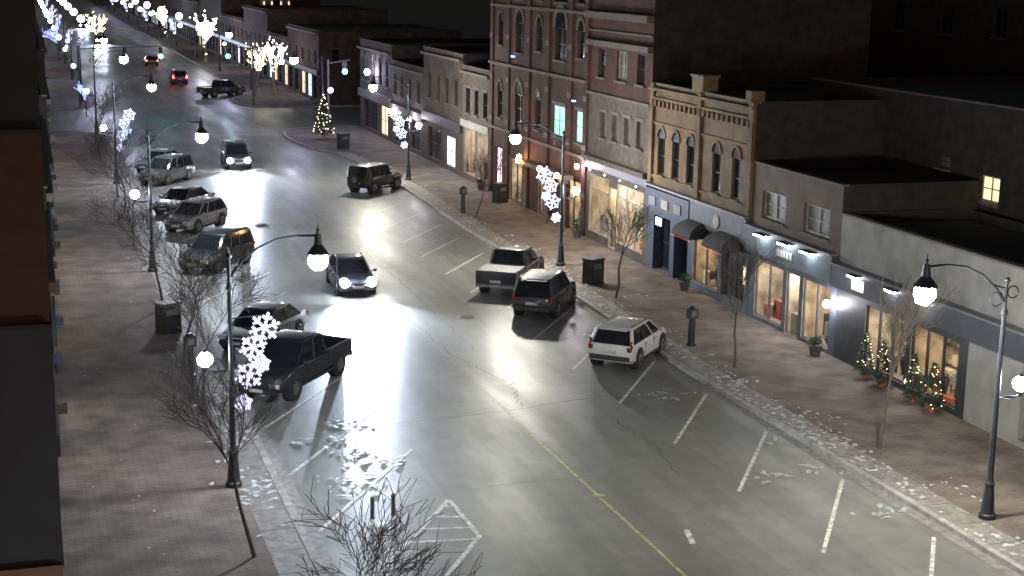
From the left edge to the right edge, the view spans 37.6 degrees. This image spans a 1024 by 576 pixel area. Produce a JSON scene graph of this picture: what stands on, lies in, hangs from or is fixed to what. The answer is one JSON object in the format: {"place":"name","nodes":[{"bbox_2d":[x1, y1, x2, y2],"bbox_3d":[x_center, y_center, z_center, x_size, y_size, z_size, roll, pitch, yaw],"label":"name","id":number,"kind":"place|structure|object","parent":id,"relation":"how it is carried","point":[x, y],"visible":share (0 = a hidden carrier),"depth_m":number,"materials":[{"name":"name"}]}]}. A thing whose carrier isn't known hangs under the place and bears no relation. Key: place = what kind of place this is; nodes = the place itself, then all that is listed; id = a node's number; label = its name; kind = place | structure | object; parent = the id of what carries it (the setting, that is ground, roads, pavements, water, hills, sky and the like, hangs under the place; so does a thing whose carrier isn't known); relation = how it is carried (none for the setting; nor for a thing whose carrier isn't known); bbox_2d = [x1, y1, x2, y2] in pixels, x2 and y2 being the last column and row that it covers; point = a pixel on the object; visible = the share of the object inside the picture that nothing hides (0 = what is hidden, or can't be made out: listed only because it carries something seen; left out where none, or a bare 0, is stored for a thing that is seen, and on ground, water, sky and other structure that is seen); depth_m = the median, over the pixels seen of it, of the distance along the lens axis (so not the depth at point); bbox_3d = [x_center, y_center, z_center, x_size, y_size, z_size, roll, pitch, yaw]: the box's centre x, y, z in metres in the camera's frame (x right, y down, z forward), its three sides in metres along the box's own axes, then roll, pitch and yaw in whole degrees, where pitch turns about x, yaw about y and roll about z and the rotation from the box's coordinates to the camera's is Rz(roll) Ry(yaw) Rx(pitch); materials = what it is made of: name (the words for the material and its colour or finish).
{"place":"outdoors","nodes":[
{"label":"outdoors","id":0,"kind":"place"},
{"bbox_2d":[34,0,89,108],"bbox_3d":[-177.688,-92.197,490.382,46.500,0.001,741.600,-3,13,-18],"label":"sidewalk","id":1,"kind":"structure","parent":0,"point":[63,92],"depth_m":196.09,"materials":[{"name":"concrete"}]},
{"bbox_2d":[49,131,317,575],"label":"sidewalk","id":2,"kind":"structure","parent":0,"point":[165,468],"depth_m":47.77,"materials":[{"name":"concrete"}]},
{"bbox_2d":[0,0,63,575],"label":"neighbouring building pier","id":3,"kind":"structure","parent":2,"relation":"on","point":[31,542],"depth_m":11.72,"materials":[{"name":"red brick"}]},
{"bbox_2d":[64,119,145,212],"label":"bare tree","id":4,"kind":"object","parent":2,"relation":"on","point":[100,149],"visible":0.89,"depth_m":88.14,"materials":[{"name":"brown plant"}]},
{"bbox_2d":[80,114,158,197],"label":"bare tree","id":5,"kind":"object","parent":2,"relation":"on","point":[106,127],"visible":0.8,"depth_m":94.39,"materials":[{"name":"brown plant"}]},
{"bbox_2d":[76,142,184,245],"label":"bare tree","id":6,"kind":"object","parent":2,"relation":"on","point":[125,180],"visible":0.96,"depth_m":78.89,"materials":[{"name":"brown plant"}]},
{"bbox_2d":[70,186,208,300],"bbox_3d":[-15.971,-1.859,64.954,5.797,5.287,4.115,6,13,21],"label":"bare tree","id":7,"kind":"object","parent":2,"relation":"on","point":[148,228],"visible":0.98,"depth_m":64.81,"materials":[{"name":"brown plant"}]},
{"bbox_2d":[153,299,181,334],"bbox_3d":[-13.854,1.172,60.516,0.920,1.240,0.680,-10,16,-42],"label":"waste bin","id":8,"kind":"object","parent":2,"relation":"on","point":[169,323],"visible":0.83,"depth_m":60.28,"materials":[{"name":"black plastic"}]},
{"bbox_2d":[133,217,262,351],"bbox_3d":[-11.784,-0.099,57.148,4.978,5.224,3.110,3,12,10],"label":"bare tree","id":9,"kind":"object","parent":2,"relation":"on","point":[221,260],"visible":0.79,"depth_m":56.92,"materials":[{"name":"brown plant"}]},
{"bbox_2d":[139,318,276,556],"bbox_3d":[-7.886,3.695,38.108,3.812,5.849,2.497,3,12,8],"label":"bare tree","id":10,"kind":"object","parent":2,"relation":"on","point":[198,401],"visible":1,"depth_m":37.80,"materials":[{"name":"brown plant"}]},
{"bbox_2d":[139,244,278,405],"bbox_3d":[-10.462,1.230,50.163,4.973,5.552,2.793,5,13,19],"label":"bare tree","id":11,"kind":"object","parent":2,"relation":"on","point":[182,283],"visible":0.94,"depth_m":49.82,"materials":[{"name":"brown plant"}]},
{"bbox_2d":[197,224,329,488],"bbox_3d":[-6.989,1.937,42.407,3.759,7.500,0.638,-3,13,-18],"label":"street lamp","id":12,"kind":"object","parent":2,"relation":"on","point":[318,252],"visible":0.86,"depth_m":42.15,"materials":[{"name":"metal"}]},
{"bbox_2d":[88,0,359,105],"bbox_3d":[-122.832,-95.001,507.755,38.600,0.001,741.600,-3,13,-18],"label":"sidewalk","id":13,"kind":"structure","parent":0,"point":[236,74],"depth_m":212.65,"materials":[{"name":"concrete"}]},
{"bbox_2d":[244,5,387,77],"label":"building","id":14,"kind":"structure","parent":13,"relation":"on","point":[257,24],"depth_m":198.24,"materials":[{"name":"brown brick"}]},
{"bbox_2d":[241,5,387,74],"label":"frames and trim","id":15,"kind":"structure","parent":14,"relation":"on","point":[246,45],"depth_m":203.38,"materials":[{"name":"stone"}]},
{"bbox_2d":[320,0,490,37],"bbox_3d":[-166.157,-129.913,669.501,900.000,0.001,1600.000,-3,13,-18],"label":"ground","id":16,"kind":"structure","parent":0,"point":[470,18],"depth_m":503.39,"materials":[{"name":"black"}]},
{"bbox_2d":[43,0,1007,575],"bbox_3d":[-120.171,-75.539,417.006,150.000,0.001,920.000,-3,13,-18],"label":"road","id":17,"kind":"structure","parent":0,"point":[555,522],"depth_m":50.24,"materials":[{"name":"grey asphalt"}]},
{"bbox_2d":[44,189,55,385],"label":"walls","id":18,"kind":"structure","parent":17,"relation":"on","point":[45,202],"depth_m":45.98,"materials":[{"name":"stone"}]},
{"bbox_2d":[41,139,57,345],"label":"frames and trim","id":19,"kind":"structure","parent":18,"relation":"on","point":[47,182],"depth_m":47.84,"materials":[{"name":"stone"}]},
{"bbox_2d":[47,202,54,305],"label":"walls","id":20,"kind":"structure","parent":17,"relation":"on","point":[48,208],"depth_m":59.97,"materials":[{"name":"red brick"}]},
{"bbox_2d":[40,115,55,256],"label":"frames and trim","id":21,"kind":"structure","parent":20,"relation":"on","point":[44,135],"depth_m":64.35,"materials":[{"name":"stone"}]},
{"bbox_2d":[133,148,180,171],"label":"parked car","id":22,"kind":"object","parent":17,"relation":"on","point":[153,154],"visible":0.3,"depth_m":108.17,"materials":[{"name":"silver paint"}]},
{"bbox_2d":[138,153,194,185],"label":"parked suv","id":23,"kind":"object","parent":17,"relation":"on","point":[186,171],"visible":0.76,"depth_m":102.52,"materials":[{"name":"grey paint"}]},
{"bbox_2d":[163,0,181,37],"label":"walls","id":24,"kind":"structure","parent":17,"relation":"on","point":[172,4],"depth_m":318.52,"materials":[{"name":"grey brick"}]},
{"bbox_2d":[152,185,214,214],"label":"parked car","id":25,"kind":"object","parent":17,"relation":"on","point":[182,192],"visible":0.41,"depth_m":90.12,"materials":[{"name":"black paint"}]},
{"bbox_2d":[181,0,200,46],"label":"walls","id":26,"kind":"structure","parent":17,"relation":"on","point":[190,8],"depth_m":284.03,"materials":[{"name":"brown brick"}]},
{"bbox_2d":[163,196,227,233],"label":"parked car","id":27,"kind":"object","parent":17,"relation":"on","point":[214,210],"visible":0.85,"depth_m":84.42,"materials":[{"name":"silver paint"}]},
{"bbox_2d":[81,131,340,575],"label":"kerb","id":28,"kind":"structure","parent":17,"relation":"on","point":[315,546],"depth_m":45.20,"materials":[{"name":"concrete"}]},
{"bbox_2d":[177,224,254,272],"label":"parked suv","id":29,"kind":"object","parent":17,"relation":"on","point":[224,233],"visible":0.65,"depth_m":73.95,"materials":[{"name":"black paint"}]},
{"bbox_2d":[196,79,245,97],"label":"parked pickup truck","id":30,"kind":"object","parent":17,"relation":"on","point":[220,86],"visible":1,"depth_m":169.93,"materials":[{"name":"black paint"}]},
{"bbox_2d":[86,0,359,107],"bbox_3d":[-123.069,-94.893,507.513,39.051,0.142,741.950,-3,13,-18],"label":"kerb","id":31,"kind":"structure","parent":17,"relation":"on","point":[231,100],"depth_m":203.28,"materials":[{"name":"concrete"}]},
{"bbox_2d":[221,14,244,67],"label":"walls","id":32,"kind":"structure","parent":17,"relation":"on","point":[226,23],"depth_m":226.84,"materials":[{"name":"grey brick"}]},
{"bbox_2d":[220,140,251,168],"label":"moving car","id":33,"kind":"object","parent":17,"relation":"on","point":[234,152],"visible":1,"depth_m":110.58,"materials":[{"name":"grey paint"}]},
{"bbox_2d":[200,0,319,56],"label":"walls","id":34,"kind":"structure","parent":17,"relation":"on","point":[213,9],"depth_m":243.74,"materials":[{"name":"grey stone"}]},
{"bbox_2d":[217,301,308,349],"bbox_3d":[-9.875,1.477,59.650,2.200,1.508,4.805,5,13,18],"label":"parked car","id":35,"kind":"object","parent":17,"relation":"on","point":[288,316],"visible":0.59,"depth_m":59.10,"materials":[{"name":"grey paint"}]},
{"bbox_2d":[268,32,288,87],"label":"walls","id":36,"kind":"structure","parent":17,"relation":"on","point":[284,45],"depth_m":188.07,"materials":[{"name":"grey stone"}]},
{"bbox_2d":[235,329,352,400],"bbox_3d":[-7.765,2.560,53.727,2.300,1.918,5.790,5,13,19],"label":"parked pickup truck","id":37,"kind":"object","parent":17,"relation":"on","point":[298,359],"visible":0.84,"depth_m":52.65,"materials":[{"name":"black paint"}]},
{"bbox_2d":[325,253,376,294],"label":"moving car","id":38,"kind":"object","parent":17,"relation":"on","point":[348,272],"visible":1,"depth_m":69.02,"materials":[{"name":"blue paint"}]},
{"bbox_2d":[288,24,461,102],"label":"building","id":39,"kind":"structure","parent":17,"relation":"on","point":[343,86],"depth_m":163.54,"materials":[{"name":"red brick"}]},
{"bbox_2d":[291,49,359,98],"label":"windows and interior","id":40,"kind":"structure","parent":39,"relation":"attached to","point":[335,54],"depth_m":165.57,"materials":[{"name":"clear glass"}]},
{"bbox_2d":[307,27,434,30],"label":"roof","id":41,"kind":"structure","parent":39,"relation":"attached to","point":[362,29],"depth_m":177.71,"materials":[{"name":"black"}]},
{"bbox_2d":[285,24,461,98],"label":"frames and trim","id":42,"kind":"structure","parent":39,"relation":"on","point":[306,68],"depth_m":168.39,"materials":[{"name":"paint"}]},
{"bbox_2d":[347,162,402,193],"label":"parked jeep","id":43,"kind":"object","parent":17,"relation":"on","point":[372,177],"visible":1,"depth_m":99.30,"materials":[{"name":"black paint"}]},
{"bbox_2d":[172,189,676,486],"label":"road cracks","id":44,"kind":"object","parent":17,"relation":"on","point":[464,360],"visible":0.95,"depth_m":56.67,"materials":[{"name":"black asphalt"}]},
{"bbox_2d":[475,244,544,292],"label":"parked pickup truck","id":45,"kind":"object","parent":17,"relation":"on","point":[506,266],"visible":0.73,"depth_m":69.81,"materials":[{"name":"white paint"}]},
{"bbox_2d":[138,130,935,575],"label":"road markings","id":46,"kind":"object","parent":17,"relation":"on","point":[478,534],"visible":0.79,"depth_m":45.03,"materials":[{"name":"white paint"}]},
{"bbox_2d":[512,268,575,317],"bbox_3d":[1.488,0.086,66.275,2.280,1.834,4.805,4,12,16],"label":"parked suv","id":47,"kind":"object","parent":17,"relation":"on","point":[552,293],"visible":1,"depth_m":64.34,"materials":[{"name":"black paint"}]},
{"bbox_2d":[65,167,1023,555],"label":"snow patches","id":48,"kind":"object","parent":17,"relation":"on","point":[373,493],"visible":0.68,"depth_m":47.40,"materials":[{"name":"white snow"}]},
{"bbox_2d":[588,314,666,369],"bbox_3d":[4.543,1.938,58.131,2.240,1.694,4.485,6,13,23],"label":"parked car","id":49,"kind":"object","parent":17,"relation":"on","point":[633,342],"visible":1,"depth_m":56.50,"materials":[{"name":"white paint"}]},
{"bbox_2d":[279,126,1023,575],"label":"kerb","id":50,"kind":"structure","parent":17,"relation":"on","point":[959,536],"depth_m":47.62,"materials":[{"name":"concrete"}]},
{"bbox_2d":[812,78,1023,223],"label":"walls","id":51,"kind":"structure","parent":17,"relation":"on","point":[973,141],"depth_m":61.08,"materials":[{"name":"stone"}]},
{"bbox_2d":[812,76,1023,208],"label":"frames and trim","id":52,"kind":"structure","parent":51,"relation":"on","point":[948,98],"depth_m":62.56,"materials":[{"name":"stone"}]},
{"bbox_2d":[878,85,1023,107],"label":"roof","id":53,"kind":"structure","parent":51,"relation":"attached to","point":[1010,95],"depth_m":69.55,"materials":[{"name":"fabric"}]},
{"bbox_2d":[941,156,999,201],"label":"windows and interior","id":54,"kind":"structure","parent":51,"relation":"attached to","point":[988,184],"depth_m":58.91,"materials":[{"name":"yellow glass"}]},
{"bbox_2d":[867,0,1023,76],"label":"apartment block","id":55,"kind":"structure","parent":17,"relation":"on","point":[946,38],"depth_m":85.55,"materials":[{"name":"stone"}]},
{"bbox_2d":[895,5,1007,36],"label":"windows and interior","id":56,"kind":"structure","parent":55,"relation":"in","point":[946,9],"depth_m":85.35,"materials":[{"name":"grey glass"}]},
{"bbox_2d":[104,152,1023,575],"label":"sidewalk edge strip","id":57,"kind":"object","parent":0,"point":[276,538],"visible":0.62,"depth_m":45.94,"materials":[{"name":"concrete"}]},
{"bbox_2d":[101,73,155,183],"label":"street lamp","id":58,"kind":"object","parent":57,"relation":"on","point":[151,83],"visible":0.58,"depth_m":100.31,"materials":[{"name":"metal"}]},
{"bbox_2d":[130,116,207,271],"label":"street lamp","id":59,"kind":"object","parent":57,"relation":"on","point":[201,132],"visible":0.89,"depth_m":71.74,"materials":[{"name":"metal"}]},
{"bbox_2d":[285,469,482,575],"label":"bare tree","id":60,"kind":"object","parent":57,"relation":"on","point":[364,541],"visible":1,"depth_m":28.27,"materials":[{"name":"brown plant"}]},
{"bbox_2d":[285,126,1023,565],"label":"sidewalk","id":61,"kind":"structure","parent":0,"point":[941,450],"depth_m":57.08,"materials":[{"name":"brick"}]},
{"bbox_2d":[313,93,334,138],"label":"christmas tree","id":62,"kind":"object","parent":61,"relation":"on","point":[322,105],"visible":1,"depth_m":128.55,"materials":[{"name":"green plant"}]},
{"bbox_2d":[368,74,421,179],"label":"street lamp","id":63,"kind":"object","parent":61,"relation":"on","point":[373,84],"visible":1,"depth_m":104.29,"materials":[{"name":"metal"}]},
{"bbox_2d":[387,59,423,156],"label":"brown brick shop","id":64,"kind":"structure","parent":61,"relation":"on","point":[405,71],"depth_m":121.52,"materials":[{"name":"brick"}]},
{"bbox_2d":[398,79,419,149],"label":"windows and interior","id":65,"kind":"structure","parent":64,"relation":"in","point":[416,140],"depth_m":121.07,"materials":[{"name":"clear glass"}]},
{"bbox_2d":[360,39,489,141],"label":"building","id":66,"kind":"structure","parent":61,"relation":"on","point":[405,52],"depth_m":131.96,"materials":[{"name":"grey brick"}]},
{"bbox_2d":[362,53,387,134],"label":"windows and interior","id":67,"kind":"structure","parent":66,"relation":"attached to","point":[369,116],"depth_m":134.10,"materials":[{"name":"grey glass"}]},
{"bbox_2d":[356,38,489,135],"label":"frames and trim","id":68,"kind":"structure","parent":66,"relation":"on","point":[375,97],"depth_m":132.53,"materials":[{"name":"paint"}]},
{"bbox_2d":[420,46,489,175],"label":"brown brick shop","id":69,"kind":"structure","parent":61,"relation":"on","point":[441,113],"depth_m":111.53,"materials":[{"name":"brick"}]},
{"bbox_2d":[430,74,457,166],"label":"windows and interior","id":70,"kind":"structure","parent":69,"relation":"in","point":[435,149],"depth_m":113.51,"materials":[{"name":"grey"}]},
{"bbox_2d":[462,65,489,188],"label":"walls","id":71,"kind":"structure","parent":61,"relation":"on","point":[476,82],"depth_m":104.00,"materials":[{"name":"grey stone"}]},
{"bbox_2d":[459,64,489,180],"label":"frames and trim","id":72,"kind":"structure","parent":71,"relation":"on","point":[473,126],"depth_m":103.52,"materials":[{"name":"stone"}]},
{"bbox_2d":[466,134,519,216],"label":"bare tree","id":73,"kind":"object","parent":61,"relation":"on","point":[493,164],"visible":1,"depth_m":89.09,"materials":[{"name":"brown plant"}]},
{"bbox_2d":[491,182,508,203],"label":"waste bin","id":74,"kind":"object","parent":61,"relation":"on","point":[499,192],"visible":1,"depth_m":95.32,"materials":[{"name":"black plastic"}]},
{"bbox_2d":[488,0,590,235],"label":"gothic brick hall","id":75,"kind":"structure","parent":61,"relation":"on","point":[539,61],"depth_m":90.10,"materials":[{"name":"brick"}]},
{"bbox_2d":[497,0,584,223],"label":"windows and interior","id":76,"kind":"structure","parent":75,"relation":"in","point":[560,19],"depth_m":87.71,"materials":[{"name":"black glass"}]},
{"bbox_2d":[509,117,579,265],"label":"street lamp","id":77,"kind":"object","parent":61,"relation":"on","point":[515,134],"visible":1,"depth_m":74.66,"materials":[{"name":"metal"}]},
{"bbox_2d":[582,256,604,285],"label":"waste bin","id":78,"kind":"object","parent":61,"relation":"on","point":[593,271],"visible":1,"depth_m":71.01,"materials":[{"name":"black plastic"}]},
{"bbox_2d":[602,191,660,297],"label":"bare tree","id":79,"kind":"object","parent":61,"relation":"on","point":[639,217],"visible":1,"depth_m":67.27,"materials":[{"name":"brown plant"}]},
{"bbox_2d":[686,305,697,345],"bbox_3d":[7.151,1.494,59.735,0.400,1.600,0.386,-7,14,-32],"label":"parking pay station","id":80,"kind":"object","parent":61,"relation":"on","point":[692,313],"visible":1,"depth_m":59.62,"materials":[{"name":"paint"}]},
{"bbox_2d":[585,0,871,264],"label":"walls","id":81,"kind":"structure","parent":61,"relation":"on","point":[766,40],"depth_m":76.03,"materials":[{"name":"grey stone"}]},
{"bbox_2d":[581,11,654,253],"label":"frames and trim","id":82,"kind":"structure","parent":81,"relation":"on","point":[626,173],"depth_m":78.24,"materials":[{"name":"stone"}]},
{"bbox_2d":[600,49,644,249],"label":"windows and interior","id":83,"kind":"structure","parent":81,"relation":"attached to","point":[603,227],"depth_m":78.15,"materials":[{"name":"grey"}]},
{"bbox_2d":[700,231,778,367],"bbox_3d":[8.675,0.351,57.191,2.940,4.975,2.588,-3,13,-18],"label":"bare tree","id":84,"kind":"object","parent":61,"relation":"on","point":[746,275],"visible":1,"depth_m":56.51,"materials":[{"name":"brown plant"}]},
{"bbox_2d":[646,82,885,314],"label":"walls","id":85,"kind":"structure","parent":61,"relation":"on","point":[798,131],"depth_m":66.08,"materials":[{"name":"brick"}]},
{"bbox_2d":[649,195,745,284],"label":"lights and signs","id":86,"kind":"object","parent":85,"relation":"attached to","point":[689,229],"visible":0.94,"depth_m":68.48,"materials":[{"name":"fabric"}]},
{"bbox_2d":[658,129,744,300],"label":"windows and interior","id":87,"kind":"structure","parent":85,"relation":"attached to","point":[710,277],"depth_m":69.83,"materials":[{"name":"black glass"}]},
{"bbox_2d":[644,74,885,301],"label":"frames and trim","id":88,"kind":"structure","parent":85,"relation":"on","point":[697,209],"depth_m":68.64,"materials":[{"name":"stone"}]},
{"bbox_2d":[715,89,824,100],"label":"roof","id":89,"kind":"structure","parent":85,"relation":"attached to","point":[788,94],"depth_m":72.80,"materials":[{"name":"fabric"}]},
{"bbox_2d":[743,157,979,356],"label":"tan two storey shop","id":90,"kind":"structure","parent":61,"relation":"on","point":[799,206],"depth_m":60.87,"materials":[{"name":"paint"}]},
{"bbox_2d":[764,192,830,344],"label":"windows and interior","id":91,"kind":"structure","parent":90,"relation":"in","point":[775,308],"depth_m":61.99,"materials":[{"name":"grey"}]},
{"bbox_2d":[852,332,875,378],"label":"christmas tree","id":92,"kind":"object","parent":61,"relation":"on","point":[864,374],"visible":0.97,"depth_m":55.09,"materials":[{"name":"green plant"}]},
{"bbox_2d":[870,340,893,387],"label":"christmas tree","id":93,"kind":"object","parent":61,"relation":"on","point":[881,383],"visible":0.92,"depth_m":53.95,"materials":[{"name":"green plant"}]},
{"bbox_2d":[899,353,924,402],"bbox_3d":[13.975,3.112,52.221,1.017,1.766,0.958,-3,13,-18],"label":"christmas tree","id":94,"kind":"object","parent":61,"relation":"on","point":[912,396],"visible":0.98,"depth_m":52.08,"materials":[{"name":"green plant"}]},
{"bbox_2d":[873,262,960,448],"bbox_3d":[12.330,2.188,46.420,2.574,5.960,2.536,4,12,15],"label":"bare tree","id":95,"kind":"object","parent":61,"relation":"on","point":[909,314],"visible":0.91,"depth_m":46.09,"materials":[{"name":"brown plant"}]},
{"bbox_2d":[834,210,1023,448],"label":"walls","id":96,"kind":"structure","parent":61,"relation":"on","point":[887,253],"depth_m":52.03,"materials":[{"name":"paint"}]},
{"bbox_2d":[883,320,959,403],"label":"windows and interior","id":97,"kind":"structure","parent":96,"relation":"attached to","point":[950,380],"depth_m":53.04,"materials":[{"name":"orange"}]},
{"bbox_2d":[829,208,1023,408],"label":"frames and trim","id":98,"kind":"structure","parent":96,"relation":"on","point":[976,327],"depth_m":51.45,"materials":[{"name":"paint"}]},
{"bbox_2d":[885,219,1023,264],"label":"roof","id":99,"kind":"structure","parent":96,"relation":"attached to","point":[994,240],"depth_m":55.16,"materials":[{"name":"fabric"}]},
{"bbox_2d":[916,362,944,411],"bbox_3d":[14.331,3.363,51.082,1.016,1.760,0.987,-3,13,-18],"label":"christmas tree","id":100,"kind":"object","parent":61,"relation":"on","point":[931,407],"visible":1,"depth_m":50.97,"materials":[{"name":"green plant"}]},
{"bbox_2d":[913,254,1023,520],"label":"street lamp","id":101,"kind":"object","parent":61,"relation":"on","point":[925,285],"visible":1,"depth_m":40.42,"materials":[{"name":"metal"}]},
{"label":"walls","id":102,"kind":"object","parent":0,"visible":0},
{"bbox_2d":[45,211,60,455],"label":"frames and trim","id":103,"kind":"structure","parent":102,"relation":"on","point":[51,279],"depth_m":37.48,"materials":[{"name":"stone"}]},
{"bbox_2d":[53,353,67,456],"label":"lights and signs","id":104,"kind":"object","parent":102,"relation":"attached to","point":[61,407],"visible":0.54,"depth_m":45.12,"materials":[{"name":"metal"}]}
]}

